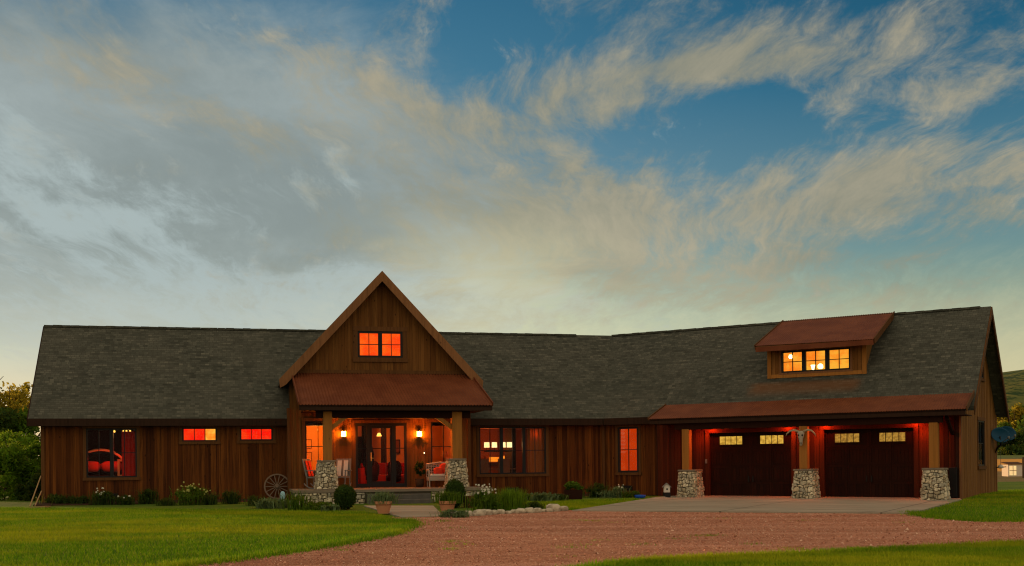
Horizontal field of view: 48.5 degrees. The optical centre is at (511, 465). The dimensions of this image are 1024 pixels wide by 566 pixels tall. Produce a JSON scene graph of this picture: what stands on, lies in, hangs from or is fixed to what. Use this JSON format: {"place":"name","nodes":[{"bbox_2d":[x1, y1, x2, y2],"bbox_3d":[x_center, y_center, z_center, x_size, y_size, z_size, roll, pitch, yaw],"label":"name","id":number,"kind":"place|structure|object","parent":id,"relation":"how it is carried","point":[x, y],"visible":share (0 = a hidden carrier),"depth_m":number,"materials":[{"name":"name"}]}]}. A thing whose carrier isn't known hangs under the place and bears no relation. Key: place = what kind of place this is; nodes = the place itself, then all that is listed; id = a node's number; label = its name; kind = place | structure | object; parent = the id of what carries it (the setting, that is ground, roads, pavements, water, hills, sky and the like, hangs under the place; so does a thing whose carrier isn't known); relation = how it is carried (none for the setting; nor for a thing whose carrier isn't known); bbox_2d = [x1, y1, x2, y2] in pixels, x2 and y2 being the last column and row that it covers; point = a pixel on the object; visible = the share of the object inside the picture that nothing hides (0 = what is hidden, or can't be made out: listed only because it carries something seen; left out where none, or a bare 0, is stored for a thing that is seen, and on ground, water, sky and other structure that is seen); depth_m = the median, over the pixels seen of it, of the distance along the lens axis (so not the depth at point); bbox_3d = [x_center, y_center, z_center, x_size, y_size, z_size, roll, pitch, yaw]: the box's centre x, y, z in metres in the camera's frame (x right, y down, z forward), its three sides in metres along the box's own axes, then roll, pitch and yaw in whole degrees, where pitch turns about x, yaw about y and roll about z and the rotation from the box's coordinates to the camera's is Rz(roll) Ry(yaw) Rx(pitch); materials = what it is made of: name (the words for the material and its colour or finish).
{"place":"outdoors","nodes":[
{"label":"outdoors","id":0,"kind":"place"},
{"bbox_2d":[481,459,488,472],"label":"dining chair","id":1,"kind":"object","parent":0,"point":[484,465],"visible":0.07,"depth_m":41.95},
{"bbox_2d":[498,459,509,472],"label":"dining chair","id":2,"kind":"object","parent":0,"point":[506,465],"visible":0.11,"depth_m":42.13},
{"bbox_2d":[0,455,1023,565],"bbox_3d":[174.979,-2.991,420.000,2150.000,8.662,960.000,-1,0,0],"label":"ground","id":3,"kind":"structure","parent":0,"point":[1009,482],"depth_m":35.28,"materials":[{"name":"plant"}]},
{"bbox_2d":[0,376,15,409],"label":"leafy tree","id":4,"kind":"object","parent":3,"relation":"on","point":[3,400],"visible":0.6,"depth_m":60.13,"materials":[{"name":"green plant"}]},
{"bbox_2d":[0,407,20,447],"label":"leafy tree","id":5,"kind":"object","parent":3,"relation":"on","point":[4,416],"visible":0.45,"depth_m":55.48,"materials":[{"name":"green plant"}]},
{"bbox_2d":[0,429,37,473],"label":"shrub","id":6,"kind":"object","parent":3,"relation":"on","point":[26,440],"visible":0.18,"depth_m":47.99,"materials":[{"name":"green plant"}]},
{"bbox_2d":[0,381,38,491],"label":"leafy tree","id":7,"kind":"object","parent":3,"relation":"on","point":[17,397],"visible":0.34,"depth_m":61.16,"materials":[{"name":"green plant"}]},
{"bbox_2d":[0,437,40,500],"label":"shrub","id":8,"kind":"object","parent":3,"relation":"on","point":[15,460],"visible":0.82,"depth_m":43.56,"materials":[{"name":"green plant"}]},
{"bbox_2d":[0,406,40,448],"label":"leafy tree","id":9,"kind":"object","parent":3,"relation":"on","point":[24,427],"visible":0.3,"depth_m":56.66,"materials":[{"name":"green plant"}]},
{"bbox_2d":[0,440,40,493],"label":"shrub","id":10,"kind":"object","parent":3,"relation":"on","point":[32,451],"visible":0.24,"depth_m":44.55,"materials":[{"name":"green plant"}]},
{"bbox_2d":[19,382,32,460],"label":"leafy tree","id":11,"kind":"object","parent":3,"relation":"on","point":[27,385],"visible":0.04,"depth_m":66.18,"materials":[{"name":"green plant"}]},
{"bbox_2d":[13,468,40,500],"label":"shrub","id":12,"kind":"object","parent":3,"relation":"on","point":[25,492],"visible":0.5,"depth_m":42.57,"materials":[{"name":"green plant"}]},
{"bbox_2d":[154,496,181,505],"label":"perennial","id":13,"kind":"object","parent":3,"relation":"on","point":[166,502],"visible":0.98,"depth_m":36.31,"materials":[{"name":"green plant"}]},
{"bbox_2d":[169,481,212,505],"bbox_3d":[-10.401,0.894,36.741,1.726,0.801,1.699,-1,0,0],"label":"flower bush","id":14,"kind":"object","parent":3,"relation":"on","point":[185,497],"visible":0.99,"depth_m":36.63,"materials":[{"name":"green plant"}]},
{"bbox_2d":[195,489,219,504],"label":"perennial","id":15,"kind":"object","parent":3,"relation":"on","point":[208,499],"visible":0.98,"depth_m":36.58,"materials":[{"name":"green plant"}]},
{"bbox_2d":[219,488,248,503],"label":"shrub","id":16,"kind":"object","parent":3,"relation":"on","point":[231,497],"visible":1,"depth_m":36.94,"materials":[{"name":"green plant"}]},
{"bbox_2d":[242,494,265,505],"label":"perennial","id":17,"kind":"object","parent":3,"relation":"on","point":[253,498],"visible":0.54,"depth_m":35.73,"materials":[{"name":"green plant"}]},
{"bbox_2d":[249,497,290,508],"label":"hosta","id":18,"kind":"object","parent":3,"relation":"on","point":[268,502],"visible":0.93,"depth_m":34.14,"materials":[{"name":"green plant"}]},
{"bbox_2d":[277,490,317,509],"bbox_3d":[-6.162,0.977,32.841,1.469,0.632,1.436,-1,0,0],"label":"lily","id":19,"kind":"object","parent":3,"relation":"on","point":[296,499],"visible":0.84,"depth_m":32.86,"materials":[{"name":"green plant"}]},
{"bbox_2d":[33,493,587,505],"bbox_3d":[-5.984,1.270,39.497,19.800,0.340,1.213,-1,0,-13],"label":"garden bed","id":20,"kind":"object","parent":3,"relation":"on","point":[72,504],"visible":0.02,"depth_m":37.40,"materials":[{"name":"soil"}]},
{"bbox_2d":[36,493,77,503],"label":"perennial","id":21,"kind":"object","parent":20,"relation":"on","point":[55,498],"visible":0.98,"depth_m":37.43,"materials":[{"name":"green plant"}]},
{"bbox_2d":[64,495,91,503],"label":"perennial","id":22,"kind":"object","parent":20,"relation":"on","point":[76,500],"visible":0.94,"depth_m":37.37,"materials":[{"name":"green plant"}]},
{"bbox_2d":[81,488,121,504],"bbox_3d":[-13.457,1.019,37.296,1.219,0.643,1.165,-1,0,-38],"label":"flower bush","id":23,"kind":"object","parent":20,"relation":"on","point":[102,498],"visible":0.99,"depth_m":37.20,"materials":[{"name":"green plant"}]},
{"bbox_2d":[110,493,138,504],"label":"perennial","id":24,"kind":"object","parent":20,"relation":"on","point":[126,500],"visible":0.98,"depth_m":37.10,"materials":[{"name":"green plant"}]},
{"bbox_2d":[130,488,159,503],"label":"shrub","id":25,"kind":"object","parent":20,"relation":"on","point":[146,496],"visible":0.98,"depth_m":37.43,"materials":[{"name":"green plant"}]},
{"bbox_2d":[264,474,287,498],"bbox_3d":[-8.129,0.712,39.330,0.900,0.900,0.170,-1,-12,-13],"label":"wagon wheel","id":26,"kind":"object","parent":20,"relation":"on","point":[276,486],"visible":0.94,"depth_m":39.30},
{"bbox_2d":[296,500,345,509],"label":"perennial","id":27,"kind":"object","parent":3,"relation":"on","point":[319,504],"visible":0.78,"depth_m":32.75,"materials":[{"name":"green plant"}]},
{"bbox_2d":[312,504,341,511],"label":"hosta","id":28,"kind":"object","parent":3,"relation":"on","point":[331,507],"visible":0.8,"depth_m":32.31,"materials":[{"name":"green plant"}]},
{"bbox_2d":[333,484,356,509],"bbox_3d":[-4.865,0.910,33.128,0.700,0.785,0.710,-1,0,0],"label":"boxwood","id":29,"kind":"object","parent":3,"relation":"on","point":[345,495],"visible":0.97,"depth_m":32.93,"materials":[{"name":"green plant"}]},
{"bbox_2d":[364,505,439,517],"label":"walkway","id":30,"kind":"structure","parent":3,"relation":"on","point":[402,511],"depth_m":31.82,"materials":[{"name":"concrete"}]},
{"bbox_2d":[374,501,391,513],"bbox_3d":[-3.469,1.116,30.657,0.520,0.330,0.520,-1,0,0],"label":"flower pot","id":31,"kind":"object","parent":30,"relation":"on","point":[384,508],"visible":0.88,"depth_m":30.49,"materials":[{"name":"ceramic"}]},
{"bbox_2d":[364,490,403,503],"bbox_3d":[-3.465,0.819,30.667,1.074,0.406,1.048,-1,0,-26],"label":"potted plant","id":32,"kind":"object","parent":31,"relation":"in","point":[383,497],"visible":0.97,"depth_m":30.56,"materials":[{"name":"green plant"}]},
{"bbox_2d":[439,501,456,510],"bbox_3d":[-1.741,1.100,30.555,0.520,0.330,0.520,-1,0,0],"label":"flower pot","id":33,"kind":"object","parent":30,"relation":"on","point":[445,505],"visible":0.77,"depth_m":30.38,"materials":[{"name":"ceramic"}]},
{"bbox_2d":[426,490,464,503],"bbox_3d":[-1.796,0.805,30.520,1.022,0.403,1.059,-1,0,24],"label":"potted plant","id":34,"kind":"object","parent":33,"relation":"in","point":[448,496],"visible":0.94,"depth_m":30.43,"materials":[{"name":"green plant"}]},
{"bbox_2d":[444,479,465,507],"bbox_3d":[-1.678,0.816,33.400,0.660,0.908,0.673,-1,0,0],"label":"boxwood","id":35,"kind":"object","parent":3,"relation":"on","point":[451,485],"visible":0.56,"depth_m":33.23,"materials":[{"name":"green plant"}]},
{"bbox_2d":[465,483,507,510],"bbox_3d":[-0.633,0.893,30.657,1.138,0.851,1.622,-1,0,40],"label":"daisy","id":36,"kind":"object","parent":3,"relation":"on","point":[483,500],"visible":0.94,"depth_m":30.45,"materials":[{"name":"green plant"}]},
{"bbox_2d":[497,486,530,510],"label":"ornamental grass","id":37,"kind":"object","parent":3,"relation":"on","point":[514,499],"depth_m":30.99,"materials":[{"name":"green plant"}]},
{"bbox_2d":[27,271,1009,504],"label":"ranch house","id":38,"kind":"structure","parent":3,"relation":"on","point":[913,404],"depth_m":39.39,"materials":[{"name":"wood"}]},
{"bbox_2d":[88,449,121,475],"bbox_3d":[-14.416,0.089,40.111,1.779,1.370,1.890,-1,0,-13],"label":"bed","id":39,"kind":"object","parent":38,"relation":"on","point":[93,466],"visible":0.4,"depth_m":39.32,"materials":[{"name":"red fabric"}]},
{"bbox_2d":[82,426,140,480],"bbox_3d":[-13.494,-0.440,38.301,1.850,1.850,0.140,-1,0,-13],"label":"window","id":40,"kind":"structure","parent":38,"relation":"in","point":[85,428],"depth_m":38.28,"materials":[{"name":"black"}]},
{"bbox_2d":[117,459,121,475],"bbox_3d":[-13.453,0.390,39.291,0.350,1.250,0.070,-1,0,-13],"label":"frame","id":41,"kind":"object","parent":38,"relation":"on","point":[118,467],"visible":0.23,"depth_m":39.22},
{"bbox_2d":[122,431,135,475],"bbox_3d":[-13.044,-0.370,38.794,0.530,1.620,0.092,-1,0,-13],"label":"curtain","id":42,"kind":"object","parent":38,"relation":"hanging from","point":[129,457],"visible":0.62,"depth_m":38.78,"materials":[{"name":"fabric"}]},
{"bbox_2d":[184,429,204,439],"bbox_3d":[-10.956,-1.075,39.083,0.780,0.528,0.026,-1,0,-13],"label":"window blind","id":43,"kind":"object","parent":38,"relation":"attached to","point":[189,434],"depth_m":39.08,"materials":[{"name":"brown"}]},
{"bbox_2d":[179,426,219,443],"bbox_3d":[-10.714,-1.078,38.962,1.380,0.670,0.140,-1,0,-13],"label":"window","id":44,"kind":"structure","parent":38,"relation":"in","point":[181,428],"depth_m":38.91,"materials":[{"name":"black"}]},
{"bbox_2d":[205,429,214,439],"bbox_3d":[-10.368,-1.080,39.222,0.410,0.528,0.026,-1,0,-13],"label":"window blind","id":45,"kind":"object","parent":38,"relation":"attached to","point":[210,434],"depth_m":39.20,"materials":[{"name":"brown"}]},
{"bbox_2d":[241,429,270,438],"bbox_3d":[-8.903,-1.095,39.570,1.140,0.528,0.026,-1,0,-13],"label":"window blind","id":46,"kind":"object","parent":38,"relation":"attached to","point":[265,433],"depth_m":39.55,"materials":[{"name":"brown"}]},
{"bbox_2d":[236,426,275,442],"bbox_3d":[-8.865,-1.101,39.401,1.340,0.640,0.140,-1,0,-13],"label":"window","id":47,"kind":"structure","parent":38,"relation":"in","point":[273,428],"depth_m":39.36,"materials":[{"name":"black"}]},
{"bbox_2d":[302,459,315,488],"bbox_3d":[-6.662,0.265,38.516,0.742,1.017,0.660,-1,0,15],"label":"porch chair","id":48,"kind":"object","parent":38,"relation":"on","point":[309,471],"visible":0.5,"depth_m":38.41,"materials":[{"name":"red fabric"}]},
{"bbox_2d":[302,418,333,474],"bbox_3d":[-6.721,-0.678,39.395,1.120,1.950,0.140,-1,0,-13],"label":"window","id":49,"kind":"structure","parent":38,"relation":"in","point":[304,420],"depth_m":39.28,"materials":[{"name":"black"}]},
{"bbox_2d":[336,459,351,485],"bbox_3d":[-5.878,0.257,38.972,0.660,1.017,0.742,-1,0,12],"label":"porch chair","id":50,"kind":"object","parent":38,"relation":"on","point":[343,466],"visible":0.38,"depth_m":39.18,"materials":[{"name":"wood"}]},
{"bbox_2d":[358,453,361,467],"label":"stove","id":51,"kind":"object","parent":38,"relation":"on","point":[359,459],"visible":0.02,"depth_m":44.33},
{"bbox_2d":[362,426,365,447],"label":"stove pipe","id":52,"kind":"object","parent":51,"relation":"on","point":[363,435],"visible":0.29,"depth_m":44.49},
{"bbox_2d":[365,461,379,480],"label":"armchair","id":53,"kind":"object","parent":38,"relation":"on","point":[375,470],"visible":0.5,"depth_m":42.58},
{"bbox_2d":[360,333,399,355],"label":"window blind","id":54,"kind":"object","parent":38,"relation":"attached to","point":[373,349],"depth_m":40.05,"materials":[{"name":"brown"}]},
{"bbox_2d":[352,326,407,361],"bbox_3d":[-4.632,-4.264,39.899,1.930,1.240,0.140,-1,0,-13],"label":"window","id":55,"kind":"structure","parent":38,"relation":"in","point":[356,330],"depth_m":39.87,"materials":[{"name":"black"}]},
{"bbox_2d":[358,463,403,483],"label":"sofa","id":56,"kind":"object","parent":38,"relation":"on","point":[362,476],"visible":0.45,"depth_m":42.90,"materials":[{"name":"red fabric"}]},
{"bbox_2d":[352,420,409,487],"bbox_3d":[-4.582,-0.424,39.876,2.010,2.360,0.212,-1,0,-13],"label":"entrance door","id":57,"kind":"structure","parent":38,"relation":"in","point":[369,424],"depth_m":39.89,"materials":[{"name":"black"}]},
{"bbox_2d":[387,460,401,481],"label":"armchair","id":58,"kind":"object","parent":38,"relation":"on","point":[398,470],"visible":0.53,"depth_m":42.48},
{"bbox_2d":[396,439,399,453],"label":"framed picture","id":59,"kind":"object","parent":38,"relation":"attached to","point":[397,445],"visible":0.41,"depth_m":45.31},
{"bbox_2d":[414,461,425,486],"bbox_3d":[-3.218,0.274,39.592,0.352,0.936,0.372,-1,0,31],"label":"porch planter","id":60,"kind":"object","parent":38,"relation":"on","point":[419,482],"visible":1,"depth_m":39.52,"materials":[{"name":"plant"}]},
{"bbox_2d":[426,462,444,486],"bbox_3d":[-2.457,0.290,39.664,1.040,0.890,0.680,-1,0,-13],"label":"loveseat","id":61,"kind":"object","parent":38,"relation":"on","point":[434,477],"visible":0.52,"depth_m":39.36,"materials":[{"name":"wicker"}]},
{"bbox_2d":[433,467,442,473],"bbox_3d":[-2.568,0.176,39.524,0.346,0.272,0.157,-1,0,-13],"label":"throw pillow","id":62,"kind":"object","parent":61,"relation":"on","point":[437,470],"visible":1,"depth_m":39.46,"materials":[{"name":"red fabric"}]},
{"bbox_2d":[427,419,450,473],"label":"window","id":63,"kind":"structure","parent":38,"relation":"in","point":[430,421],"depth_m":40.27,"materials":[{"name":"black"}]},
{"bbox_2d":[484,456,499,462],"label":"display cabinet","id":64,"kind":"object","parent":38,"relation":"attached to","point":[494,459],"visible":0.61,"depth_m":45.74,"materials":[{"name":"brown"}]},
{"bbox_2d":[484,442,511,451],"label":"pendant lamp","id":65,"kind":"object","parent":38,"relation":"hanging from","point":[494,445],"visible":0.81,"depth_m":42.78,"materials":[{"name":"brown"}]},
{"bbox_2d":[476,426,549,476],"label":"window","id":66,"kind":"structure","parent":38,"relation":"in","point":[546,435],"depth_m":41.50,"materials":[{"name":"black"}]},
{"bbox_2d":[527,429,543,471],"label":"curtain","id":67,"kind":"object","parent":38,"relation":"hanging from","point":[537,457],"visible":1,"depth_m":41.98,"materials":[{"name":"fabric"}]},
{"bbox_2d":[615,424,641,474],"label":"window","id":68,"kind":"structure","parent":38,"relation":"in","point":[618,428],"depth_m":41.81,"materials":[{"name":"black"}]},
{"bbox_2d":[621,429,636,470],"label":"window blind","id":69,"kind":"object","parent":38,"relation":"attached to","point":[632,453],"depth_m":41.97,"materials":[{"name":"brown"}]},
{"bbox_2d":[705,428,795,495],"bbox_3d":[8.199,-0.052,39.024,3.220,2.440,0.215,-1,0,32],"label":"garage door","id":70,"kind":"structure","parent":38,"relation":"in","point":[762,462],"depth_m":39.07,"materials":[{"name":"brown"}]},
{"bbox_2d":[785,429,815,445],"bbox_3d":[9.348,-0.926,36.764,1.011,0.546,0.150,-1,0,32],"label":"cow skull","id":71,"kind":"object","parent":38,"relation":"attached to","point":[800,434],"visible":1,"depth_m":36.72},
{"bbox_2d":[779,346,852,374],"bbox_3d":[10.421,-3.624,39.012,2.560,0.880,0.140,-1,0,32],"label":"window","id":72,"kind":"structure","parent":38,"relation":"in","point":[804,370],"depth_m":39.01,"materials":[{"name":"black"}]},
{"bbox_2d":[784,349,848,370],"bbox_3d":[10.518,-3.624,39.179,2.450,0.798,0.026,-1,0,32],"label":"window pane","id":73,"kind":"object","parent":38,"relation":"attached to","point":[820,355],"depth_m":39.16,"materials":[{"name":"brown"}]},
{"bbox_2d":[819,424,918,497],"bbox_3d":[11.595,-0.096,36.921,3.160,2.460,0.215,-1,0,32],"label":"garage door","id":74,"kind":"structure","parent":38,"relation":"in","point":[862,460],"depth_m":36.94,"materials":[{"name":"brown"}]},
{"bbox_2d":[977,417,986,468],"bbox_3d":[15.864,-0.769,38.479,0.140,1.760,1.480,-1,0,32],"label":"window","id":75,"kind":"structure","parent":38,"relation":"in","point":[981,456],"depth_m":38.64,"materials":[{"name":"black"}]},
{"bbox_2d":[991,427,1009,452],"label":"satellite dish","id":76,"kind":"object","parent":38,"relation":"attached to","point":[1000,434],"visible":1,"depth_m":40.30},
{"bbox_2d":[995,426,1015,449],"bbox_3d":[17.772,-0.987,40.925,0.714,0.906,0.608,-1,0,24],"label":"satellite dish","id":77,"kind":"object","parent":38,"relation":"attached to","point":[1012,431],"visible":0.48,"depth_m":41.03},
{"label":"coat rack","id":78,"kind":"object","parent":38,"relation":"on","visible":0},
{"bbox_2d":[362,444,373,466],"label":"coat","id":79,"kind":"object","parent":78,"relation":"hanging from","point":[364,456],"visible":0.41,"depth_m":41.11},
{"bbox_2d":[525,501,552,508],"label":"perennial","id":80,"kind":"object","parent":3,"relation":"on","point":[533,504],"visible":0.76,"depth_m":31.72,"materials":[{"name":"green plant"}]},
{"bbox_2d":[524,491,567,501],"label":"hosta","id":81,"kind":"object","parent":3,"relation":"on","point":[545,496],"visible":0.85,"depth_m":36.35,"materials":[{"name":"green plant"}]},
{"bbox_2d":[546,504,561,511],"bbox_3d":[1.147,1.167,31.206,0.432,0.261,0.356,-1,0,0],"label":"edging stone","id":82,"kind":"object","parent":3,"relation":"on","point":[555,507],"visible":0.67,"depth_m":31.06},
{"bbox_2d":[554,493,568,500],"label":"perennial","id":83,"kind":"object","parent":3,"relation":"on","point":[562,497],"visible":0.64,"depth_m":36.87,"materials":[{"name":"green plant"}]},
{"bbox_2d":[564,489,581,499],"bbox_3d":[2.037,0.966,37.949,0.600,0.350,0.400,-1,0,0],"label":"planter","id":84,"kind":"object","parent":3,"relation":"on","point":[574,494],"visible":0.66,"depth_m":37.75,"materials":[{"name":"wood"}]},
{"bbox_2d":[563,481,583,489],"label":"potted plant","id":85,"kind":"object","parent":84,"relation":"in","point":[568,485],"visible":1,"depth_m":37.89,"materials":[{"name":"green plant"}]},
{"bbox_2d":[582,480,608,497],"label":"shrub","id":86,"kind":"object","parent":3,"relation":"on","point":[598,487],"visible":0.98,"depth_m":39.44,"materials":[{"name":"green plant"}]},
{"bbox_2d":[589,489,615,497],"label":"perennial","id":87,"kind":"object","parent":3,"relation":"on","point":[601,494],"visible":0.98,"depth_m":39.25,"materials":[{"name":"green plant"}]},
{"bbox_2d":[199,510,1023,565],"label":"gravel drive","id":88,"kind":"structure","parent":3,"relation":"on","point":[547,555],"depth_m":22.16,"materials":[{"name":"gravel"}]},
{"bbox_2d":[429,509,472,517],"bbox_3d":[-1.497,1.220,28.998,1.045,0.286,0.886,-1,0,39],"label":"sedum","id":89,"kind":"object","parent":88,"relation":"on","point":[456,514],"visible":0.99,"depth_m":28.94,"materials":[{"name":"green plant"}]},
{"bbox_2d":[473,509,485,515],"bbox_3d":[-0.845,1.235,29.695,0.357,0.202,0.257,-1,0,0],"label":"edging stone","id":90,"kind":"object","parent":88,"relation":"on","point":[481,512],"visible":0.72,"depth_m":29.60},
{"bbox_2d":[515,508,525,513],"bbox_3d":[0.225,1.216,30.401,0.316,0.182,0.264,-1,0,0],"label":"edging stone","id":91,"kind":"object","parent":88,"relation":"on","point":[519,510],"visible":0.78,"depth_m":30.30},
{"bbox_2d":[525,507,534,512],"bbox_3d":[0.461,1.209,30.531,0.309,0.190,0.247,-1,0,0],"label":"edging stone","id":92,"kind":"object","parent":88,"relation":"on","point":[530,510],"visible":0.8,"depth_m":30.44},
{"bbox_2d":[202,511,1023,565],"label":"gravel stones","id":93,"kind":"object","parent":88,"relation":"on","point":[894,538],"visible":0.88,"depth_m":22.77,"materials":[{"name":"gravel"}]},
{"bbox_2d":[606,484,631,497],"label":"perennial","id":94,"kind":"object","parent":3,"relation":"on","point":[618,489],"visible":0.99,"depth_m":39.16,"materials":[{"name":"green plant"}]},
{"bbox_2d":[616,490,640,497],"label":"perennial","id":95,"kind":"object","parent":3,"relation":"on","point":[631,494],"visible":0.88,"depth_m":39.02,"materials":[{"name":"green plant"}]},
{"bbox_2d":[572,495,961,513],"bbox_3d":[8.886,1.116,35.463,9.459,0.240,14.044,-1,0,25],"label":"driveway apron","id":96,"kind":"object","parent":3,"relation":"on","point":[789,504],"visible":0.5,"depth_m":32.58,"materials":[{"name":"concrete"}]},
{"bbox_2d":[662,483,670,496],"bbox_3d":[5.268,0.830,38.690,0.280,0.506,0.260,-1,0,0],"label":"birdhouse","id":97,"kind":"object","parent":96,"relation":"on","point":[666,489],"visible":0.99,"depth_m":38.59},
{"bbox_2d":[949,467,957,497],"bbox_3d":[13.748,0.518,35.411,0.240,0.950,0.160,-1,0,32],"label":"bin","id":98,"kind":"object","parent":96,"relation":"on","point":[953,481],"visible":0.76,"depth_m":35.34,"materials":[{"name":"plastic"}]},
{"bbox_2d":[997,430,1023,454],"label":"leafy tree","id":99,"kind":"object","parent":3,"relation":"on","point":[1016,449],"visible":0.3,"depth_m":173.48,"materials":[{"name":"green plant"}]},
{"bbox_2d":[997,403,1023,431],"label":"leafy tree","id":100,"kind":"object","parent":3,"relation":"on","point":[1017,412],"visible":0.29,"depth_m":213.90,"materials":[{"name":"green plant"}]},
{"bbox_2d":[997,421,1023,451],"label":"leafy tree","id":101,"kind":"object","parent":3,"relation":"on","point":[1001,424],"visible":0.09,"depth_m":183.68,"materials":[{"name":"green plant"}]},
{"bbox_2d":[1001,462,1021,475],"bbox_3d":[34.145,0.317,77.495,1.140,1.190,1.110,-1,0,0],"label":"shed","id":102,"kind":"structure","parent":3,"relation":"on","point":[1011,469],"depth_m":77.00,"materials":[{"name":"brown"}]},
{"bbox_2d":[1009,466,1015,474],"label":"window","id":103,"kind":"structure","parent":102,"relation":"in","point":[1012,469],"depth_m":76.97,"materials":[{"name":"yellow"}]},
{"bbox_2d":[1005,415,1023,450],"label":"leafy tree","id":104,"kind":"object","parent":3,"relation":"on","point":[1019,430],"visible":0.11,"depth_m":180.65,"materials":[{"name":"green plant"}]},
{"bbox_2d":[1015,416,1023,431],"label":"leafy tree","id":105,"kind":"object","parent":3,"relation":"on","point":[1018,424],"visible":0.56,"depth_m":201.41,"materials":[{"name":"green plant"}]},
{"bbox_2d":[0,0,1023,448],"label":"sky","id":106,"kind":"structure","parent":0,"point":[578,167],"materials":[{"name":"blue"}]},
{"bbox_2d":[1003,370,1023,408],"bbox_3d":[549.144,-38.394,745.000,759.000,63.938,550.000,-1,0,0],"label":"hill","id":107,"kind":"structure","parent":0,"point":[1014,384],"depth_m":600.92,"materials":[{"name":"plant"}]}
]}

